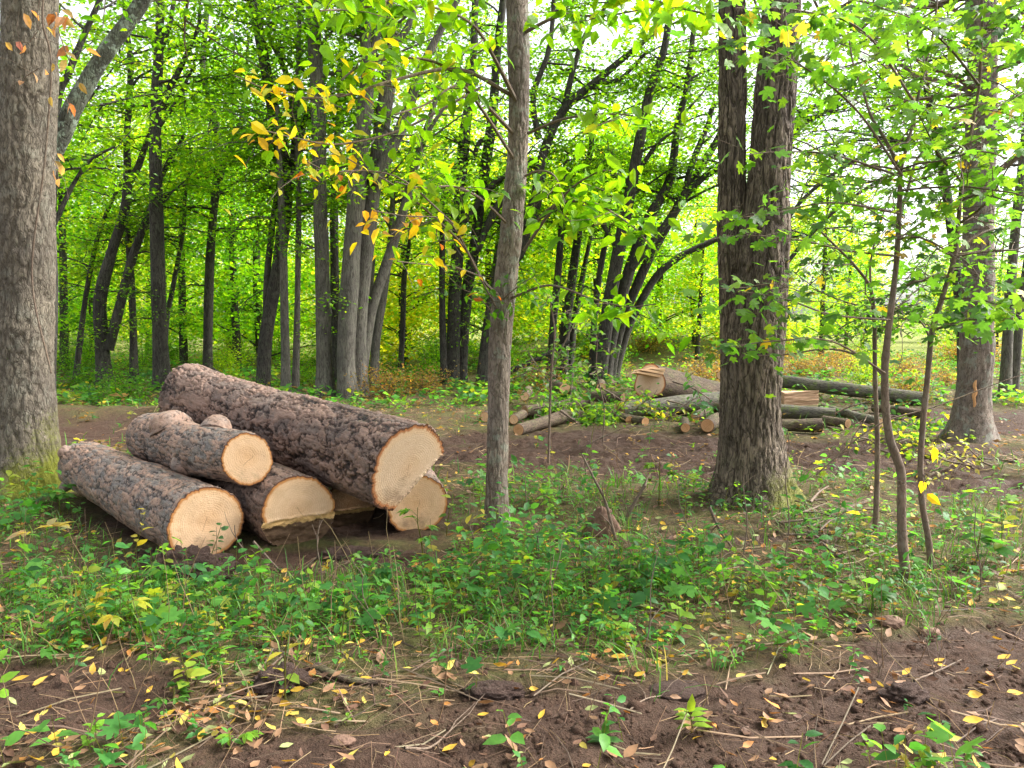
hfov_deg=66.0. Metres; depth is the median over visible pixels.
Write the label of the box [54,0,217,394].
dark tree
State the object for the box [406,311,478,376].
shrub
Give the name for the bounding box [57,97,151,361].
forest tree
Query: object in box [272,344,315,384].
shrub
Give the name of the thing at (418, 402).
undergrowth
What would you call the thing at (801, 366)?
shrub
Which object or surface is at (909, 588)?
grass
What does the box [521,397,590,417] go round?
felled log
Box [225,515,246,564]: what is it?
bare stem
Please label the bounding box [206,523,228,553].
seedling
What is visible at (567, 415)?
fallen twig
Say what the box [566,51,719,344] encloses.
forest tree
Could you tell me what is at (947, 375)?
shrub
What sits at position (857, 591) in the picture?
seedling
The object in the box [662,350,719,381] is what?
shrub
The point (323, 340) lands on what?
grey tree
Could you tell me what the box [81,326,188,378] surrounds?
shrub
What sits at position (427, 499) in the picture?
pine log
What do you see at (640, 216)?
forest tree
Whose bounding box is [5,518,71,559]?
seedling
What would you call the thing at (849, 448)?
bare stem
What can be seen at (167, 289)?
forest tree
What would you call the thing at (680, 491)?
seedling
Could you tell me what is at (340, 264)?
forest tree
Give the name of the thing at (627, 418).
felled log
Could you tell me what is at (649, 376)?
wedge cut log
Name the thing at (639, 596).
tall weeds
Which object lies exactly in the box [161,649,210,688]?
seedling
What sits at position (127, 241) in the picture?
thin tree
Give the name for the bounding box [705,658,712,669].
fallen leaf
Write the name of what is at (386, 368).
shrub
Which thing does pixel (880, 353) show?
shrub
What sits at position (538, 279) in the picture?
forest tree
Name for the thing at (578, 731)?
soil crumbs
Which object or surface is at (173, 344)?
shrub
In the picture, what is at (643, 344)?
shrub
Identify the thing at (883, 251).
forest tree
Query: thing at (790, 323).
forest tree
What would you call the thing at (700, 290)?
forest tree
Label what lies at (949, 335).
shrub
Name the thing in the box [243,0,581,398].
clump tree
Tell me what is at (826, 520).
fallen twig
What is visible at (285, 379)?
thin tree
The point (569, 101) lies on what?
leaning tree
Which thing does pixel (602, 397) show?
bare stem
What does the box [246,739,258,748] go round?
fallen leaf
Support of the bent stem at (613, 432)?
on the ground at (106, 422)
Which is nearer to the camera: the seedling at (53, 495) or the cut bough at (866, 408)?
the seedling at (53, 495)
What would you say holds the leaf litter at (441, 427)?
on the ground at (106, 422)
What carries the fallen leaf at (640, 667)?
on the ground at (106, 422)
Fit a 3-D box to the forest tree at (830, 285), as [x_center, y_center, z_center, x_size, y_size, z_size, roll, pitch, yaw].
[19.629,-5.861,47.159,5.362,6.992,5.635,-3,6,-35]
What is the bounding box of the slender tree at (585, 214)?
[225,0,734,531]
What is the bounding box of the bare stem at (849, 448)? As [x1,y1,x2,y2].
[833,412,868,477]
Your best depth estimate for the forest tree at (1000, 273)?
39.44 m
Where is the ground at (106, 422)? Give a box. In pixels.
[0,314,1023,767]
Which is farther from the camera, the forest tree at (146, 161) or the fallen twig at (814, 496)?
the forest tree at (146, 161)
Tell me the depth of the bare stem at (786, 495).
5.22 m
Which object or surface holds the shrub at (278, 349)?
on the ground at (106, 422)
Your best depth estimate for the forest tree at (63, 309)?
24.59 m
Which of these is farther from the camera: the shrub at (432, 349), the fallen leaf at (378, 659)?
the shrub at (432, 349)
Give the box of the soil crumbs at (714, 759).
[0,437,1023,767]
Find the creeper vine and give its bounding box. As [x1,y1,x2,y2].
[0,0,100,372]
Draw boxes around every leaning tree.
[414,0,760,385]
[648,40,962,279]
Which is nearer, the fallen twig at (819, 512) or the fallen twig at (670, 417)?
the fallen twig at (819, 512)
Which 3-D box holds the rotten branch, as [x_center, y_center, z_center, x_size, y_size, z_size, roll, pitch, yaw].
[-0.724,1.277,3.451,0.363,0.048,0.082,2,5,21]
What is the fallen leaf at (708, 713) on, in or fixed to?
on the ground at (106, 422)
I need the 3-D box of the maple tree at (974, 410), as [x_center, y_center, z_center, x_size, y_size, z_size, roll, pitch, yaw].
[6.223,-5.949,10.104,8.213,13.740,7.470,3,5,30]
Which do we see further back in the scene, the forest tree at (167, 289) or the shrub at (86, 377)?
the forest tree at (167, 289)
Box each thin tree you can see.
[57,137,206,384]
[57,166,190,381]
[89,114,267,330]
[137,54,395,391]
[159,0,420,393]
[329,144,506,386]
[330,185,475,375]
[415,177,564,290]
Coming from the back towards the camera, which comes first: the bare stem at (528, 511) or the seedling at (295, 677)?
the bare stem at (528, 511)
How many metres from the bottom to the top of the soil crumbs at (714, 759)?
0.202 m
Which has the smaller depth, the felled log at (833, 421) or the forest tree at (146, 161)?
the felled log at (833, 421)
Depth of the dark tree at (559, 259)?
19.63 m
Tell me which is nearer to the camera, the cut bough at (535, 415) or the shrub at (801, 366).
the cut bough at (535, 415)
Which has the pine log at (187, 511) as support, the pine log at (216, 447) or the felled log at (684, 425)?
the pine log at (216, 447)
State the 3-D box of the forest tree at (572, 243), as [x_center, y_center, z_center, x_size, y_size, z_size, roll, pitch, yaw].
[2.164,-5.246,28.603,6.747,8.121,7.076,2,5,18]
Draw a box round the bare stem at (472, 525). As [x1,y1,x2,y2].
[468,492,482,560]
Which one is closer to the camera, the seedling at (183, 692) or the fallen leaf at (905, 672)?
the seedling at (183, 692)
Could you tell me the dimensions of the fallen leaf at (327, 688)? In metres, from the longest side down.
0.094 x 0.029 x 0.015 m
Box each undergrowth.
[56,319,1023,407]
[57,393,1023,469]
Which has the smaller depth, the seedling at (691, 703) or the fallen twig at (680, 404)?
the seedling at (691, 703)
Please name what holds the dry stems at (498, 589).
on the ground at (106, 422)
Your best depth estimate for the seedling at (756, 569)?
4.42 m
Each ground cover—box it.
[0,460,1023,767]
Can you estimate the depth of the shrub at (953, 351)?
27.06 m
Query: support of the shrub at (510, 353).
on the ground at (106, 422)
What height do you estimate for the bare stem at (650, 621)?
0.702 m
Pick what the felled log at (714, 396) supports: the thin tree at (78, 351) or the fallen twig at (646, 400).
the fallen twig at (646, 400)
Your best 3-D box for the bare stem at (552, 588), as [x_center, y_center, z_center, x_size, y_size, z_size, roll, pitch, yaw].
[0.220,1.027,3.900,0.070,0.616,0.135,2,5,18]
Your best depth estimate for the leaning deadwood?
18.17 m
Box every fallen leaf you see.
[8,696,16,704]
[151,746,177,755]
[219,722,230,736]
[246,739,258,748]
[297,718,308,726]
[320,682,334,693]
[376,649,384,666]
[431,672,454,678]
[432,663,441,674]
[469,760,474,766]
[493,662,506,666]
[505,735,516,750]
[528,686,537,690]
[612,666,633,669]
[628,664,643,670]
[670,694,680,698]
[703,710,712,716]
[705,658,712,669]
[739,740,753,747]
[830,632,837,640]
[841,758,852,763]
[902,668,910,674]
[925,676,938,680]
[949,735,961,740]
[968,690,982,697]
[989,598,997,602]
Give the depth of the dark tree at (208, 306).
20.13 m
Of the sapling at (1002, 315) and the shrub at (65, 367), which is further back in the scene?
the shrub at (65, 367)
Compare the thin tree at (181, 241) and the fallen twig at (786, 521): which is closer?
the fallen twig at (786, 521)
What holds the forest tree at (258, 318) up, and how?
on the ground at (106, 422)
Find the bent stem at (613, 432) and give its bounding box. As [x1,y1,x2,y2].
[584,410,671,474]
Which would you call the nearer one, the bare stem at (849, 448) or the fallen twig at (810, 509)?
the fallen twig at (810, 509)
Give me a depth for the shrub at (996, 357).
26.43 m
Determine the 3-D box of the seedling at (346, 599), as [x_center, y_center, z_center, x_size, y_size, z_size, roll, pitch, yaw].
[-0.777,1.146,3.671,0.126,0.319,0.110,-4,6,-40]
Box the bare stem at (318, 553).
[312,521,322,599]
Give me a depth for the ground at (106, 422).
3.98 m
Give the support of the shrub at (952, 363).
on the ground at (106, 422)
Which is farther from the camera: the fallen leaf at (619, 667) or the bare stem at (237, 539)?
the bare stem at (237, 539)
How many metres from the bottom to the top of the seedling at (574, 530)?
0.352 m
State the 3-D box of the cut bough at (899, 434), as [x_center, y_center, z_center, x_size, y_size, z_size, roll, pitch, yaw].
[4.581,0.627,9.635,1.527,0.636,0.879,0,5,0]
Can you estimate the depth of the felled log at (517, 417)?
12.17 m
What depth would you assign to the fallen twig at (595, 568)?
4.89 m
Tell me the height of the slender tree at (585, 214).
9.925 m
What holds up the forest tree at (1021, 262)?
on the ground at (106, 422)
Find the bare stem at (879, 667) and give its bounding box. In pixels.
[859,635,892,677]
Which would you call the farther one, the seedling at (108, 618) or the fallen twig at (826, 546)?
the fallen twig at (826, 546)
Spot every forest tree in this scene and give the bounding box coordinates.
[57,5,150,368]
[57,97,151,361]
[57,138,140,352]
[57,161,139,350]
[57,209,141,337]
[61,45,262,365]
[75,69,246,347]
[80,91,223,353]
[84,238,145,335]
[111,10,314,371]
[115,231,214,341]
[135,34,389,360]
[138,135,309,352]
[167,211,240,340]
[200,179,313,351]
[213,151,328,350]
[215,214,314,343]
[240,166,428,342]
[287,127,472,356]
[301,128,484,367]
[378,211,462,348]
[384,62,528,338]
[390,104,604,368]
[412,207,484,335]
[427,160,546,328]
[469,138,645,359]
[477,123,658,345]
[483,176,557,327]
[492,82,699,354]
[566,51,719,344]
[580,148,650,321]
[583,110,717,309]
[635,221,686,324]
[639,198,719,359]
[647,181,719,347]
[670,163,718,326]
[698,199,811,343]
[786,127,899,357]
[786,198,836,343]
[790,208,820,335]
[792,226,875,341]
[803,171,899,350]
[815,233,913,345]
[904,254,952,340]
[910,196,1015,349]
[994,205,1023,346]
[994,257,1023,336]
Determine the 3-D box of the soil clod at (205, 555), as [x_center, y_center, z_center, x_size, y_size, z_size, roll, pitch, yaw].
[-1.995,1.146,4.920,0.605,0.291,0.348,0,5,0]
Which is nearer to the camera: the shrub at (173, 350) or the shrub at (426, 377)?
the shrub at (426, 377)
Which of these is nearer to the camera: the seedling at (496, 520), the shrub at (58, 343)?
the seedling at (496, 520)
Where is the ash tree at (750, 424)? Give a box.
[609,0,926,512]
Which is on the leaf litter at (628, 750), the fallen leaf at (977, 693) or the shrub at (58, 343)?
the fallen leaf at (977, 693)
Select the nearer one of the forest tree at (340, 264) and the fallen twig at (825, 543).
the fallen twig at (825, 543)
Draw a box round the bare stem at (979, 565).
[973,508,987,600]
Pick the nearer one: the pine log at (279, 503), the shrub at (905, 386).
the pine log at (279, 503)
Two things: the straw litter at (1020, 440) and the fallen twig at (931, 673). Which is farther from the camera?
the straw litter at (1020, 440)
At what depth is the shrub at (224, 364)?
22.21 m
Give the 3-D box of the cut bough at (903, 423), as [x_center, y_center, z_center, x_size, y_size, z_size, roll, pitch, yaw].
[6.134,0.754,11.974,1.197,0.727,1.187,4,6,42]
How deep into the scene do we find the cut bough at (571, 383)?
13.39 m
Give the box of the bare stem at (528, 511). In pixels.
[511,463,543,558]
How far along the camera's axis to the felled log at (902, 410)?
12.96 m
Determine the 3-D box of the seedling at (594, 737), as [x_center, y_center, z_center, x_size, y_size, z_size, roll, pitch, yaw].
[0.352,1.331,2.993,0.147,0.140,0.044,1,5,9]
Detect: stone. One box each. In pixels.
[330,734,355,746]
[852,624,874,634]
[878,615,904,628]
[918,627,940,636]
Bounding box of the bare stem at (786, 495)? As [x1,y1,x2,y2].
[781,420,789,559]
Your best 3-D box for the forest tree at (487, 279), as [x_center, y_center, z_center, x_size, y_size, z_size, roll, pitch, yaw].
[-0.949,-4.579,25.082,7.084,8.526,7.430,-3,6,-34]
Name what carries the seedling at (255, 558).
on the ground at (106, 422)
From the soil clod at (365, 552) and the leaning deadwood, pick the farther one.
the leaning deadwood
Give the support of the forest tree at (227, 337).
on the ground at (106, 422)
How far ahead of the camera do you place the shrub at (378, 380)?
16.25 m
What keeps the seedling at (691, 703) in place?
on the ground at (106, 422)
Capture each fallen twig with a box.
[238,572,480,695]
[253,541,290,574]
[403,694,484,750]
[560,410,579,423]
[561,556,676,583]
[581,453,618,547]
[598,386,636,405]
[625,473,650,520]
[630,675,682,708]
[635,390,660,409]
[666,396,705,420]
[667,400,694,410]
[672,380,717,403]
[704,506,737,554]
[776,520,865,568]
[779,513,840,523]
[783,524,837,539]
[795,497,825,512]
[795,498,835,516]
[801,511,848,516]
[803,497,837,501]
[807,514,837,527]
[807,530,843,548]
[809,485,828,503]
[816,361,1023,474]
[818,502,847,531]
[819,521,847,583]
[819,537,850,562]
[823,531,883,555]
[826,495,873,513]
[835,396,878,414]
[852,524,890,540]
[857,508,896,525]
[867,533,907,557]
[913,654,994,681]
[947,451,1015,462]
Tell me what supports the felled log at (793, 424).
on the ground at (106, 422)
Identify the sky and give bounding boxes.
[57,0,1023,313]
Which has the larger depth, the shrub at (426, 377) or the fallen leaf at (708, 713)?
the shrub at (426, 377)
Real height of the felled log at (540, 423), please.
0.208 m
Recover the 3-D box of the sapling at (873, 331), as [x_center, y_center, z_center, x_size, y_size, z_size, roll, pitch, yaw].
[2.811,-0.312,5.978,2.076,3.090,1.480,-1,5,-14]
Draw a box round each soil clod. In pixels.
[147,544,239,580]
[249,660,316,696]
[316,545,389,561]
[460,680,526,700]
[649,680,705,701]
[876,681,930,705]
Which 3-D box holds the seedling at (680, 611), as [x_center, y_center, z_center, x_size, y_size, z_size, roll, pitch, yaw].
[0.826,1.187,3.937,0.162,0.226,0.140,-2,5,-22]
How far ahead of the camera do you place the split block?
13.32 m
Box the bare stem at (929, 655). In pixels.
[921,630,951,676]
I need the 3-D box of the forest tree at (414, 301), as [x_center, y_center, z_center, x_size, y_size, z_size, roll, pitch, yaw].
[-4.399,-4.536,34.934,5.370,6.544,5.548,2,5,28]
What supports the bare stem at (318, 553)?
on the ground at (106, 422)
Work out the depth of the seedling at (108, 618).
3.93 m
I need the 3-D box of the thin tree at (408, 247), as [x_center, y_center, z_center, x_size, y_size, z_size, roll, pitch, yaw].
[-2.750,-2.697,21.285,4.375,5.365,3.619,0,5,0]
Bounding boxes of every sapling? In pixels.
[510,288,622,462]
[654,0,1023,583]
[733,0,1023,570]
[773,144,1021,535]
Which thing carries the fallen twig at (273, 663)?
on the ground at (106, 422)
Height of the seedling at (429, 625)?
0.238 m
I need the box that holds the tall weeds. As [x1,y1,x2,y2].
[0,435,1023,651]
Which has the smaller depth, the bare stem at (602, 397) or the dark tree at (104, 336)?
the bare stem at (602, 397)
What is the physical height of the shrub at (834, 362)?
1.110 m
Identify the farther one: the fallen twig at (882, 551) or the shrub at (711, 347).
the shrub at (711, 347)
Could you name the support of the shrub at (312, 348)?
on the ground at (106, 422)
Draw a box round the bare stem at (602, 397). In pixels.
[596,334,604,442]
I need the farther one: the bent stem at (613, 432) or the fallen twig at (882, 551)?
the bent stem at (613, 432)
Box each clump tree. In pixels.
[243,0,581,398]
[381,0,607,383]
[547,0,833,386]
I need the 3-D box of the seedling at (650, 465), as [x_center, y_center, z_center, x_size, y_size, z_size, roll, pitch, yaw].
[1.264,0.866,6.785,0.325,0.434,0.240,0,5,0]
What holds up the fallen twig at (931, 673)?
on the ground at (106, 422)
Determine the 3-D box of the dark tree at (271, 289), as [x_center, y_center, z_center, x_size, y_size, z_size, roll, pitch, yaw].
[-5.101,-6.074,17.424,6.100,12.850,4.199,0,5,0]
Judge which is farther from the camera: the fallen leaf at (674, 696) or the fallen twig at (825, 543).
the fallen twig at (825, 543)
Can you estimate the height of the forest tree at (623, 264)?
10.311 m
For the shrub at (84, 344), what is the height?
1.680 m
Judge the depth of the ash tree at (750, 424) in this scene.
6.67 m
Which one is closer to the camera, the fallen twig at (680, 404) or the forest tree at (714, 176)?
the fallen twig at (680, 404)
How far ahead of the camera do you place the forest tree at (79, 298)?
28.86 m
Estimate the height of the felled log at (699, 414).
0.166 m
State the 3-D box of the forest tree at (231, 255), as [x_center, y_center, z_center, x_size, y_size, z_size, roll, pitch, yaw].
[-8.622,-5.681,23.602,6.394,11.063,6.227,-3,5,-31]
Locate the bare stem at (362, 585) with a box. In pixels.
[348,557,368,608]
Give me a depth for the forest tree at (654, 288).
47.47 m
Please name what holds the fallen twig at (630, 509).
on the ground at (106, 422)
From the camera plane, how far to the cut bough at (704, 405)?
11.57 m
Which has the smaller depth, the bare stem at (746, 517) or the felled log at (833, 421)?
the bare stem at (746, 517)
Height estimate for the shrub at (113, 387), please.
1.283 m
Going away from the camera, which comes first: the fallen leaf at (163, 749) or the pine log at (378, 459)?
the fallen leaf at (163, 749)
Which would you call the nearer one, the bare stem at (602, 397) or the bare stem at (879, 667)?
the bare stem at (879, 667)
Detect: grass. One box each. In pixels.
[0,477,1023,701]
[30,392,1021,494]
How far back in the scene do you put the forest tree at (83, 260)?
33.42 m
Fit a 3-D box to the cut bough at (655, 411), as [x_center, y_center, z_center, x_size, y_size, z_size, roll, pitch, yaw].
[2.362,0.399,12.643,1.809,0.809,0.941,1,5,17]
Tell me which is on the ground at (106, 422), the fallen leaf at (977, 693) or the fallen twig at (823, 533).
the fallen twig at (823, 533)
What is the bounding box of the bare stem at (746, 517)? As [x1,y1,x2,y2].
[742,453,758,556]
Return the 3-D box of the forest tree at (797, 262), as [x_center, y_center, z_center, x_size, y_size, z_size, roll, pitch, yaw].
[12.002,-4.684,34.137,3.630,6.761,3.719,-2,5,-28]
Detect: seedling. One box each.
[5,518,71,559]
[29,484,75,514]
[46,592,113,627]
[84,588,152,629]
[148,679,193,708]
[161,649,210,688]
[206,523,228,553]
[215,730,262,745]
[247,545,276,579]
[267,641,300,699]
[290,568,322,610]
[330,595,358,657]
[397,507,438,552]
[414,608,440,650]
[439,494,464,535]
[486,510,503,540]
[554,523,601,566]
[581,403,612,451]
[586,720,622,742]
[594,615,635,652]
[619,545,667,591]
[642,462,676,503]
[660,601,695,632]
[673,694,712,732]
[675,490,694,518]
[675,531,719,574]
[746,563,781,603]
[848,581,896,610]
[959,513,1003,564]
[987,513,1021,565]
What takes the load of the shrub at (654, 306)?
on the ground at (106, 422)
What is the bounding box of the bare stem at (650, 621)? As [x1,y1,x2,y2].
[642,529,662,653]
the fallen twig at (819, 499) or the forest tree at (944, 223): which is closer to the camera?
the fallen twig at (819, 499)
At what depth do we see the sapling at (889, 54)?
4.37 m
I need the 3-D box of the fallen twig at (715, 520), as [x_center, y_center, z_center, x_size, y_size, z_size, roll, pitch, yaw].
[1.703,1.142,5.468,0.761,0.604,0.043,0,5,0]
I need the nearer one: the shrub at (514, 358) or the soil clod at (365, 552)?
the soil clod at (365, 552)
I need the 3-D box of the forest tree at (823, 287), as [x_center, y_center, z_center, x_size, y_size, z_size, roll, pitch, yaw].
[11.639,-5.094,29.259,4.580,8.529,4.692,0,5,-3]
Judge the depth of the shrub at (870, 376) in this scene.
19.31 m
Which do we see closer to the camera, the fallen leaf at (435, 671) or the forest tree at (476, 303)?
the fallen leaf at (435, 671)
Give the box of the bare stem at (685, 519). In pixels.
[674,480,693,562]
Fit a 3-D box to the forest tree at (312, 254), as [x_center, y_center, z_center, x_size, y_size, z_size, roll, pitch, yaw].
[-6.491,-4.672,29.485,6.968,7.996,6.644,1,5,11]
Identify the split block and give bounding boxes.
[781,390,818,405]
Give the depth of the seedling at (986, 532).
5.04 m
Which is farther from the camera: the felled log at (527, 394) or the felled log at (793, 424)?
the felled log at (527, 394)
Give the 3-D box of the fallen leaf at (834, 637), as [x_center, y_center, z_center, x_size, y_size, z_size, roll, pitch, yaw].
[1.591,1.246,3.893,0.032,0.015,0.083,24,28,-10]
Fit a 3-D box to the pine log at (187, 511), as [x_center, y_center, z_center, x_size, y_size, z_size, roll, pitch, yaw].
[-2.989,0.841,6.277,0.549,0.524,2.752,-4,7,-44]
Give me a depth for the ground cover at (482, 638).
4.20 m
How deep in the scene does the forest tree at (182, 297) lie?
24.00 m
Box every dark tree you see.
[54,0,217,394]
[58,0,260,388]
[58,0,294,390]
[79,0,305,367]
[170,0,408,386]
[247,4,447,380]
[473,137,686,378]
[500,59,702,379]
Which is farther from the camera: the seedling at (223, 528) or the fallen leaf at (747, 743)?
the seedling at (223, 528)
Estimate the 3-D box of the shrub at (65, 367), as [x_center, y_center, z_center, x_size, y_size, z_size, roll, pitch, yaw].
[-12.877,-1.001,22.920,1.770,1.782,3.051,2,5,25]
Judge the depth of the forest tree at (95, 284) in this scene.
41.25 m
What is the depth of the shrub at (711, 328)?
30.66 m
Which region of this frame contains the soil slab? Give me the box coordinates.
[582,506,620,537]
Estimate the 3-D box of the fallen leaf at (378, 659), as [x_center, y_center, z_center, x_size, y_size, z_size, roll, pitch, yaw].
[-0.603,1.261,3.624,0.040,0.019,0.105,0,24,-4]
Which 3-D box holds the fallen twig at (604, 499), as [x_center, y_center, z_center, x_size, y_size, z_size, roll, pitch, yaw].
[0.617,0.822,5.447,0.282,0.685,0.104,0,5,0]
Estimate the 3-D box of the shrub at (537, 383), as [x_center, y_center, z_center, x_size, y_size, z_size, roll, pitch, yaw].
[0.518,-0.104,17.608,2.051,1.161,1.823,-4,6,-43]
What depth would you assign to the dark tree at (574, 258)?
20.43 m
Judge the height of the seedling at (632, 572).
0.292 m
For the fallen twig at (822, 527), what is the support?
on the ground at (106, 422)
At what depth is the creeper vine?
6.62 m
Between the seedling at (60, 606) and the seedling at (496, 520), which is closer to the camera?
the seedling at (60, 606)
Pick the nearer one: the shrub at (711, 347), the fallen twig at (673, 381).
the fallen twig at (673, 381)
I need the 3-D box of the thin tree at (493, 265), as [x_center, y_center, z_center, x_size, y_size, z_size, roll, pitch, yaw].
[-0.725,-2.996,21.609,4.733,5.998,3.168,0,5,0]
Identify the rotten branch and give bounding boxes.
[311,662,385,684]
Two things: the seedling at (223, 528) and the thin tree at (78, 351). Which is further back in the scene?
the thin tree at (78, 351)
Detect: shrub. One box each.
[56,354,123,389]
[57,322,117,375]
[57,324,76,364]
[57,326,117,357]
[57,328,121,368]
[57,352,165,404]
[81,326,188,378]
[116,349,227,382]
[121,322,199,364]
[137,325,202,357]
[194,330,255,366]
[196,335,256,375]
[221,288,301,354]
[242,326,305,359]
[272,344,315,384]
[290,332,315,363]
[312,326,414,363]
[344,359,428,398]
[379,349,437,385]
[386,360,480,394]
[404,325,479,365]
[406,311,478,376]
[432,331,479,353]
[468,301,547,361]
[468,345,530,367]
[510,346,540,381]
[510,352,590,391]
[514,292,558,342]
[575,306,630,353]
[584,344,639,373]
[625,325,680,356]
[634,276,689,330]
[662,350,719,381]
[689,312,719,340]
[689,353,719,376]
[690,332,719,359]
[783,351,823,376]
[784,332,809,358]
[789,349,859,377]
[811,344,857,363]
[817,345,881,373]
[831,346,902,384]
[838,323,897,355]
[849,344,904,375]
[868,367,954,403]
[890,351,944,375]
[906,316,956,358]
[919,333,998,363]
[919,361,956,385]
[936,334,1023,367]
[939,354,999,373]
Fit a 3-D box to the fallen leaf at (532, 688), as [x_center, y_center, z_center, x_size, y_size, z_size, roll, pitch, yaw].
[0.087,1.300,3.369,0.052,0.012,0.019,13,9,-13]
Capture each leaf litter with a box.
[0,450,1023,767]
[63,370,1023,457]
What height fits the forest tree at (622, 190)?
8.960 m
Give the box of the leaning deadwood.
[510,340,570,373]
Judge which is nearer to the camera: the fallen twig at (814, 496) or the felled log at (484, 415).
the fallen twig at (814, 496)
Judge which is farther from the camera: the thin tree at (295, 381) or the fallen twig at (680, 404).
the thin tree at (295, 381)
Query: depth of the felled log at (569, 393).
14.14 m
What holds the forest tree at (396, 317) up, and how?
on the ground at (106, 422)
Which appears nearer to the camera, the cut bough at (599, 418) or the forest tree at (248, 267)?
the cut bough at (599, 418)
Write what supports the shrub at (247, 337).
on the ground at (106, 422)
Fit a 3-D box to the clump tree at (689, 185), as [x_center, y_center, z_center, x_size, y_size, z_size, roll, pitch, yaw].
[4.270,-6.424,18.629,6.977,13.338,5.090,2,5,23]
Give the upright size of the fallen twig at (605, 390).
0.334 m
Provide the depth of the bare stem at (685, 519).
5.23 m
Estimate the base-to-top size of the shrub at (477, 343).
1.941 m
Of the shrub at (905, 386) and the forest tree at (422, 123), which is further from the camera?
the forest tree at (422, 123)
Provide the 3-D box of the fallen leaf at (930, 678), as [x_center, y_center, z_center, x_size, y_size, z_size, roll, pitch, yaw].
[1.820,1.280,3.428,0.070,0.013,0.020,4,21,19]
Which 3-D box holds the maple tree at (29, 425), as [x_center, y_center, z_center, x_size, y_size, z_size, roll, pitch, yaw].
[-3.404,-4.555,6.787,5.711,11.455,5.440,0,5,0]
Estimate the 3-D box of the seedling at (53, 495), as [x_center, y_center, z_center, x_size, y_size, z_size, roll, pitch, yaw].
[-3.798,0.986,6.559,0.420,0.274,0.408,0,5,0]
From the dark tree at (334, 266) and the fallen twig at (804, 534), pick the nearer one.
the fallen twig at (804, 534)
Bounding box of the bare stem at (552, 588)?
[548,528,566,645]
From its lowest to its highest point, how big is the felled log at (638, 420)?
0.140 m
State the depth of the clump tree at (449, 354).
19.34 m
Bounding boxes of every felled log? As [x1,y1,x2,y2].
[480,410,487,421]
[509,410,526,423]
[513,409,581,434]
[520,386,532,400]
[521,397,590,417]
[549,379,569,393]
[568,386,582,396]
[591,391,624,402]
[596,379,605,390]
[613,411,631,423]
[616,391,719,416]
[617,413,648,425]
[680,417,689,431]
[691,407,710,420]
[701,413,718,431]
[781,404,835,418]
[782,375,922,405]
[782,418,822,432]
[820,403,882,426]
[821,415,850,427]
[871,403,929,419]
[925,443,950,454]
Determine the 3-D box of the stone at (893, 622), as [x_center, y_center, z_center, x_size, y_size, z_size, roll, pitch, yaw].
[1.965,1.233,4.085,0.138,0.064,0.103,0,5,0]
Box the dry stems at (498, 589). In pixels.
[0,421,1023,750]
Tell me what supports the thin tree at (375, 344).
on the ground at (106, 422)
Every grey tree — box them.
[199,0,461,396]
[746,0,1023,369]
[876,0,1023,397]
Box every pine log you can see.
[57,441,244,553]
[125,410,272,485]
[158,363,443,510]
[199,462,335,545]
[326,486,374,526]
[386,468,447,531]
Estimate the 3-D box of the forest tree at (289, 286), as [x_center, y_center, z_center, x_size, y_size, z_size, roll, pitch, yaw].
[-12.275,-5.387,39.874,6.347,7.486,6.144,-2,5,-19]
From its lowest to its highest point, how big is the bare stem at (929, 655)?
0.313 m
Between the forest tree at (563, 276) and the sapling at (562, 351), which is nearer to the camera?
the sapling at (562, 351)
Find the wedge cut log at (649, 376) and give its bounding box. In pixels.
[631,363,719,398]
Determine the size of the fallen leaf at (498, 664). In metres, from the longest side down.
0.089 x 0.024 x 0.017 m
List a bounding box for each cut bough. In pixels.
[467,399,556,420]
[528,349,613,414]
[538,382,620,425]
[567,384,646,427]
[600,383,703,421]
[683,382,718,422]
[818,391,902,419]
[832,409,945,458]
[864,412,946,429]
[905,429,999,484]
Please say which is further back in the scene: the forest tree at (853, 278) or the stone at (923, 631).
the forest tree at (853, 278)
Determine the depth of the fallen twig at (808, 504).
6.62 m
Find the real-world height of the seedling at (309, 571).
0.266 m
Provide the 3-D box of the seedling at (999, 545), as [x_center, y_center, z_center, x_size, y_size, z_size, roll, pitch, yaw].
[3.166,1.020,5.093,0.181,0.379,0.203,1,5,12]
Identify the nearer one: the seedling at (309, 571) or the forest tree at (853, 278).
the seedling at (309, 571)
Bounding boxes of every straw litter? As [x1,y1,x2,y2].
[0,452,1023,767]
[62,403,1023,478]
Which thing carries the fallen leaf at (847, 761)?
on the ground at (106, 422)
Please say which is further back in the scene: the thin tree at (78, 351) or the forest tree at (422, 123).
the forest tree at (422, 123)
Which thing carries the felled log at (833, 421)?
on the ground at (106, 422)
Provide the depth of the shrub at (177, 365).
20.04 m
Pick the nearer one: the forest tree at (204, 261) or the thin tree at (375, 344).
the thin tree at (375, 344)
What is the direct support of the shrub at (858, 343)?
on the ground at (106, 422)
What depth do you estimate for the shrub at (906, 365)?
22.55 m
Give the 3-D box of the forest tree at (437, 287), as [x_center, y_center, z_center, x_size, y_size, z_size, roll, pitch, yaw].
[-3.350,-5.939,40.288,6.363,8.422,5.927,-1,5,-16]
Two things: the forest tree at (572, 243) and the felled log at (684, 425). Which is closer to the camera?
the felled log at (684, 425)
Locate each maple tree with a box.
[0,0,300,502]
[748,0,1023,445]
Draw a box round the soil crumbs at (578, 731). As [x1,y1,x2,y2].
[0,495,1023,767]

